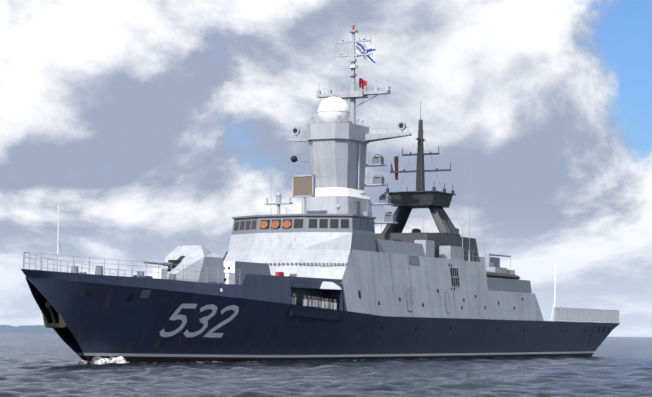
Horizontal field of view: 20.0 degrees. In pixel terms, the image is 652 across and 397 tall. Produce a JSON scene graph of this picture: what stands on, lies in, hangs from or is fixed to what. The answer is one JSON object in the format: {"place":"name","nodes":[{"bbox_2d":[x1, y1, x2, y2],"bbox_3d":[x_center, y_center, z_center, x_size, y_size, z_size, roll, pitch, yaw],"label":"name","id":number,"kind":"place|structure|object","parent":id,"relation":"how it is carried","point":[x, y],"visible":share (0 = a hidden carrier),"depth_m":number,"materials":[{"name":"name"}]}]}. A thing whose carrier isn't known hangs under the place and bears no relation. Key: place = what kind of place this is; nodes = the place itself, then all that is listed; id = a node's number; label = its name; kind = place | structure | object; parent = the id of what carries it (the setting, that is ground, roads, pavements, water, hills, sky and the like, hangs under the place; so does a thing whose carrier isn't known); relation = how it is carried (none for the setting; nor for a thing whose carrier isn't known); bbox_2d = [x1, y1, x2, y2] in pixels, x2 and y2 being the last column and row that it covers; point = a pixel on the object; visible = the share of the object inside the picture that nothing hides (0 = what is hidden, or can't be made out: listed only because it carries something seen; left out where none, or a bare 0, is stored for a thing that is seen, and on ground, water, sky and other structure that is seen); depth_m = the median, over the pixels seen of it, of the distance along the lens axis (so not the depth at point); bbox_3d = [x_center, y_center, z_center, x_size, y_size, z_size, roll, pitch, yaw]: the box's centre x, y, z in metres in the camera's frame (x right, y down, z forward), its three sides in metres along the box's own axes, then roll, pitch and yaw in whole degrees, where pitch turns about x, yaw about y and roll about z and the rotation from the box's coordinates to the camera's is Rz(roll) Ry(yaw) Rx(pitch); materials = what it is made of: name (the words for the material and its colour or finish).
{"place":"outdoors","nodes":[
{"label":"outdoors","id":0,"kind":"place"},
{"bbox_2d":[0,325,55,332],"bbox_3d":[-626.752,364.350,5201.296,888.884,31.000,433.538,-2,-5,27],"label":"distant shoreline","id":1,"kind":"structure","parent":0,"point":[31,328],"depth_m":5205.81,"materials":[{"name":"blue"}]},
{"bbox_2d":[260,220,347,264],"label":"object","id":2,"kind":"object","parent":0,"point":[275,224],"visible":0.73,"depth_m":150.53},
{"bbox_2d":[292,294,336,315],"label":"canisters","id":3,"kind":"object","parent":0,"point":[325,303],"visible":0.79,"depth_m":143.77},
{"bbox_2d":[0,332,651,396],"bbox_3d":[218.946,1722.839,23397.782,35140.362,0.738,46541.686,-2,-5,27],"label":"sea","id":4,"kind":"structure","parent":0,"point":[40,365],"depth_m":91.81,"materials":[{"name":"liquid"}]},
{"bbox_2d":[78,356,355,363],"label":"bow foam","id":5,"kind":"object","parent":4,"relation":"on","point":[109,360],"visible":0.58,"depth_m":125.96,"materials":[{"name":"white"}]},
{"bbox_2d":[21,269,619,363],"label":"ship hull","id":6,"kind":"object","parent":4,"relation":"on","point":[106,319],"visible":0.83,"depth_m":138.09,"materials":[{"name":"blue metal"}]},
{"bbox_2d":[42,301,66,327],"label":"ship anchor","id":7,"kind":"object","parent":6,"relation":"attached to","point":[55,324],"visible":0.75,"depth_m":122.42,"materials":[{"name":"grey metal"}]},
{"bbox_2d":[23,206,296,284],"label":"ship foredeck fittings","id":8,"kind":"object","parent":6,"relation":"on","point":[235,272],"visible":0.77,"depth_m":133.26,"materials":[{"name":"grey metal"}]},
{"bbox_2d":[143,245,223,283],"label":"gun turret","id":9,"kind":"object","parent":6,"relation":"on","point":[197,256],"visible":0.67,"depth_m":136.91,"materials":[{"name":"grey metal"}]},
{"bbox_2d":[160,304,238,337],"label":"hull number","id":10,"kind":"object","parent":6,"relation":"on","point":[203,320],"visible":0.94,"depth_m":132.68,"materials":[{"name":"white paint"}]},
{"bbox_2d":[85,288,610,343],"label":"hull openings","id":11,"kind":"object","parent":6,"relation":"attached to","point":[145,293],"visible":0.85,"depth_m":127.08,"materials":[{"name":"metal"}]},
{"bbox_2d":[223,97,543,320],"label":"ship superstructure","id":12,"kind":"object","parent":6,"relation":"on","point":[321,231],"visible":0.9,"depth_m":157.60,"materials":[{"name":"grey metal"}]},
{"bbox_2d":[264,23,411,223],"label":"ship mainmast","id":13,"kind":"object","parent":12,"relation":"on","point":[304,187],"visible":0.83,"depth_m":161.29,"materials":[{"name":"grey metal"}]},
{"bbox_2d":[382,109,459,236],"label":"aft mast","id":14,"kind":"object","parent":12,"relation":"on","point":[434,201],"visible":0.96,"depth_m":175.02,"materials":[{"name":"black metal"}]},
{"bbox_2d":[381,160,618,322],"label":"stern deck fittings","id":15,"kind":"object","parent":6,"relation":"on","point":[494,269],"visible":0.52,"depth_m":191.24,"materials":[{"name":"grey metal"}]},
{"bbox_2d":[0,0,651,336],"label":"sky","id":16,"kind":"structure","parent":0,"point":[150,126],"materials":[{"name":"white"}]},
{"bbox_2d":[358,252,522,317],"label":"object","id":17,"kind":"object","parent":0,"point":[413,260],"visible":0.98,"depth_m":162.83,"materials":[{"name":"metal"}]}
]}

